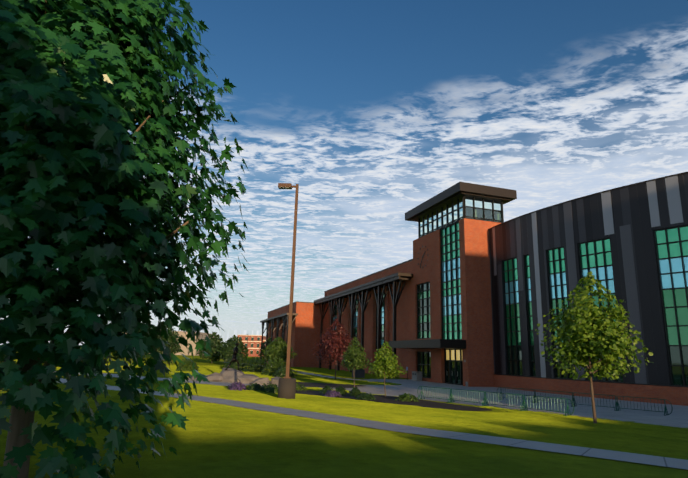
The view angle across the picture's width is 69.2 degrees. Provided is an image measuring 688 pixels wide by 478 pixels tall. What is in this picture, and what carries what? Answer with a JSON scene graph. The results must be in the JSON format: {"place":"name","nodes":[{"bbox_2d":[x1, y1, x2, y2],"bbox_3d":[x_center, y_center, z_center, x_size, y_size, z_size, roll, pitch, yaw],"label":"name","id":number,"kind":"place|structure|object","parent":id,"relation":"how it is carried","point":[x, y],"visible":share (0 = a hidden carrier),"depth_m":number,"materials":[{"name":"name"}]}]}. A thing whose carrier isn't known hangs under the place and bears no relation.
{"place":"outdoors","nodes":[
{"label":"outdoors","id":0,"kind":"place"},
{"bbox_2d":[79,373,250,385],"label":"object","id":1,"kind":"object","parent":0,"point":[201,382],"visible":0.25,"depth_m":39.02,"materials":[{"name":"concrete"}]},
{"bbox_2d":[0,352,687,477],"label":"lawn","id":2,"kind":"structure","parent":0,"point":[215,429],"depth_m":11.07,"materials":[{"name":"green plant"}]},
{"bbox_2d":[0,0,248,477],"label":"maple","id":3,"kind":"object","parent":2,"relation":"on","point":[79,187],"depth_m":5.72,"materials":[{"name":"green plant"}]},
{"bbox_2d":[175,358,199,371],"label":"shrub","id":4,"kind":"object","parent":2,"relation":"on","point":[188,366],"visible":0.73,"depth_m":63.51,"materials":[{"name":"green plant"}]},
{"bbox_2d":[185,368,280,385],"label":"rocks","id":5,"kind":"object","parent":2,"relation":"on","point":[230,375],"visible":0.54,"depth_m":42.36,"materials":[{"name":"beige stone"}]},
{"bbox_2d":[225,343,240,370],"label":"statue","id":6,"kind":"object","parent":5,"relation":"on","point":[235,352],"visible":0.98,"depth_m":43.71,"materials":[{"name":"black metal"}]},
{"bbox_2d":[222,354,249,369],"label":"shrub","id":7,"kind":"object","parent":2,"relation":"on","point":[241,363],"visible":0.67,"depth_m":71.42,"materials":[{"name":"green plant"}]},
{"bbox_2d":[226,382,246,390],"bbox_3d":[-6.500,8.953,30.231,1.122,0.577,1.057,-6,-15,29],"label":"shrub","id":8,"kind":"object","parent":2,"relation":"on","point":[239,386],"visible":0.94,"depth_m":30.03,"materials":[{"name":"purple plant"}]},
{"bbox_2d":[246,382,262,390],"bbox_3d":[-5.570,9.291,31.261,0.902,0.580,0.915,-8,-16,36],"label":"shrub","id":9,"kind":"object","parent":2,"relation":"on","point":[255,387],"visible":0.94,"depth_m":31.06,"materials":[{"name":"green plant"}]},
{"bbox_2d":[243,356,266,371],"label":"shrub","id":10,"kind":"object","parent":2,"relation":"on","point":[252,367],"visible":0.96,"depth_m":67.37,"materials":[{"name":"green plant"}]},
{"bbox_2d":[257,337,270,360],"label":"tree","id":11,"kind":"object","parent":2,"relation":"on","point":[263,346],"visible":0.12,"depth_m":116.69,"materials":[{"name":"green plant"}]},
{"bbox_2d":[263,386,277,392],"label":"shrub","id":12,"kind":"object","parent":2,"relation":"on","point":[274,389],"visible":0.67,"depth_m":29.40,"materials":[{"name":"green plant"}]},
{"bbox_2d":[262,356,285,375],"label":"shrub","id":13,"kind":"object","parent":2,"relation":"on","point":[275,363],"visible":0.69,"depth_m":59.58,"materials":[{"name":"green plant"}]},
{"bbox_2d":[262,337,296,366],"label":"tree","id":14,"kind":"object","parent":2,"relation":"on","point":[273,348],"depth_m":77.17,"materials":[{"name":"green plant"}]},
{"bbox_2d":[272,364,296,377],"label":"shrub","id":15,"kind":"object","parent":2,"relation":"on","point":[280,372],"visible":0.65,"depth_m":55.56,"materials":[{"name":"green plant"}]},
{"bbox_2d":[278,183,298,398],"bbox_3d":[-2.940,2.469,25.515,1.430,11.100,0.860,1,-13,1],"label":"lamp post","id":16,"kind":"object","parent":2,"relation":"on","point":[287,387],"visible":0.94,"depth_m":25.01,"materials":[{"name":"metal"}]},
{"bbox_2d":[227,362,383,381],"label":"sidewalk","id":17,"kind":"structure","parent":2,"relation":"on","point":[332,376],"depth_m":60.93,"materials":[{"name":"concrete"}]},
{"bbox_2d":[296,382,363,387],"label":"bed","id":18,"kind":"object","parent":2,"relation":"on","point":[307,384],"visible":0.48,"depth_m":44.52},
{"bbox_2d":[340,337,371,387],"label":"tree","id":19,"kind":"object","parent":2,"relation":"on","point":[353,358],"depth_m":42.35,"materials":[{"name":"green plant"}]},
{"bbox_2d":[260,182,516,386],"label":"brick building","id":20,"kind":"structure","parent":2,"relation":"on","point":[426,310],"depth_m":57.26,"materials":[{"name":"red brick"}]},
{"bbox_2d":[296,390,491,410],"bbox_3d":[1.033,10.136,32.255,17.995,0.259,6.345,-8,-16,37],"label":"bed","id":21,"kind":"object","parent":2,"relation":"on","point":[391,399],"visible":0.52,"depth_m":29.15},
{"bbox_2d":[262,382,277,390],"bbox_3d":[-4.878,9.684,32.603,1.420,0.654,1.396,1,-13,1],"label":"shrub","id":22,"kind":"object","parent":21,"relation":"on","point":[266,386],"visible":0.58,"depth_m":32.52,"materials":[{"name":"green plant"}]},
{"bbox_2d":[296,382,306,390],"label":"shrub","id":23,"kind":"object","parent":21,"relation":"on","point":[299,386],"visible":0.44,"depth_m":35.15,"materials":[{"name":"green plant"}]},
{"bbox_2d":[319,385,332,393],"bbox_3d":[-1.151,10.263,33.906,0.949,0.635,1.006,-8,-16,36],"label":"shrub","id":24,"kind":"object","parent":21,"relation":"on","point":[325,389],"visible":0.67,"depth_m":33.80,"materials":[{"name":"green plant"}]},
{"bbox_2d":[323,390,341,397],"bbox_3d":[-0.701,9.355,30.163,1.052,0.471,1.037,6,-14,-18],"label":"shrub","id":25,"kind":"object","parent":21,"relation":"on","point":[332,393],"visible":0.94,"depth_m":29.88,"materials":[{"name":"purple plant"}]},
{"bbox_2d":[335,386,346,394],"bbox_3d":[-0.243,10.174,33.457,0.808,0.678,0.843,-10,-17,40],"label":"shrub","id":26,"kind":"object","parent":21,"relation":"on","point":[341,390],"visible":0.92,"depth_m":33.24,"materials":[{"name":"green plant"}]},
{"bbox_2d":[349,387,359,395],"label":"shrub","id":27,"kind":"object","parent":21,"relation":"on","point":[355,391],"visible":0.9,"depth_m":32.86,"materials":[{"name":"green plant"}]},
{"bbox_2d":[355,392,375,399],"bbox_3d":[1.292,9.324,29.507,1.240,0.488,1.193,1,-13,1],"label":"shrub","id":28,"kind":"object","parent":21,"relation":"on","point":[362,395],"visible":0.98,"depth_m":29.23,"materials":[{"name":"green plant"}]},
{"bbox_2d":[395,393,419,401],"bbox_3d":[3.926,9.734,30.587,1.490,0.534,1.349,-2,-14,17],"label":"shrub","id":29,"kind":"object","parent":21,"relation":"on","point":[404,396],"visible":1,"depth_m":30.29,"materials":[{"name":"green plant"}]},
{"bbox_2d":[352,367,467,386],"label":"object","id":30,"kind":"object","parent":2,"relation":"on","point":[416,375],"visible":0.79,"depth_m":58.23,"materials":[{"name":"grey"}]},
{"bbox_2d":[535,271,652,423],"bbox_3d":[11.323,4.847,22.587,4.730,6.957,5.604,1,-13,1],"label":"tree","id":31,"kind":"object","parent":2,"relation":"on","point":[595,326],"depth_m":22.39,"materials":[{"name":"green plant"}]},
{"bbox_2d":[0,0,687,346],"label":"sky","id":32,"kind":"structure","parent":0,"point":[375,109],"materials":[{"name":"blue"}]},
{"bbox_2d":[56,378,687,469],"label":"path","id":33,"kind":"structure","parent":0,"point":[629,457],"depth_m":12.85,"materials":[{"name":"concrete"}]},
{"bbox_2d":[364,379,462,385],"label":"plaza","id":34,"kind":"structure","parent":0,"point":[404,381],"depth_m":53.19,"materials":[{"name":"concrete"}]},
{"bbox_2d":[319,385,687,427],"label":"pavement","id":35,"kind":"structure","parent":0,"point":[677,416],"depth_m":32.66,"materials":[{"name":"concrete"}]},
{"bbox_2d":[418,386,573,415],"bbox_3d":[8.240,9.332,29.110,0.630,0.839,10.534,12,-17,-38],"label":"rack","id":36,"kind":"object","parent":35,"relation":"on","point":[487,402],"visible":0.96,"depth_m":28.64,"materials":[{"name":"green"}]},
{"bbox_2d":[497,387,672,415],"bbox_3d":[14.088,9.845,30.628,0.630,0.839,10.644,13,-17,-40],"label":"rack","id":37,"kind":"object","parent":35,"relation":"on","point":[574,401],"visible":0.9,"depth_m":29.88,"materials":[{"name":"green"}]},
{"bbox_2d":[488,172,687,405],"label":"dark building","id":38,"kind":"structure","parent":0,"point":[628,244],"depth_m":39.44,"materials":[{"name":"grey metal"}]},
{"label":"ground","id":39,"kind":"structure","parent":0,"visible":0},
{"bbox_2d":[156,327,182,353],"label":"tree","id":40,"kind":"object","parent":39,"relation":"on","point":[174,346],"depth_m":126.51,"materials":[{"name":"green plant"}]},
{"bbox_2d":[127,331,216,355],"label":"building","id":41,"kind":"structure","parent":39,"relation":"on","point":[192,343],"depth_m":255.96,"materials":[{"name":"beige"}]},
{"bbox_2d":[197,332,223,363],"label":"tree","id":42,"kind":"object","parent":39,"relation":"on","point":[216,340],"depth_m":106.81,"materials":[{"name":"green plant"}]},
{"bbox_2d":[217,335,248,363],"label":"tree","id":43,"kind":"object","parent":39,"relation":"on","point":[226,352],"depth_m":91.90,"materials":[{"name":"green plant"}]},
{"bbox_2d":[237,335,265,356],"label":"building","id":44,"kind":"structure","parent":39,"relation":"on","point":[253,346],"depth_m":284.75,"materials":[{"name":"brick"}]},
{"bbox_2d":[312,319,352,379],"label":"tree","id":45,"kind":"object","parent":39,"relation":"on","point":[335,343],"depth_m":53.01,"materials":[{"name":"red plant"}]},
{"bbox_2d":[368,341,406,396],"bbox_3d":[2.882,8.672,33.067,2.638,3.814,2.525,1,-13,1],"label":"tree","id":46,"kind":"object","parent":39,"relation":"on","point":[389,363],"depth_m":32.83,"materials":[{"name":"green plant"}]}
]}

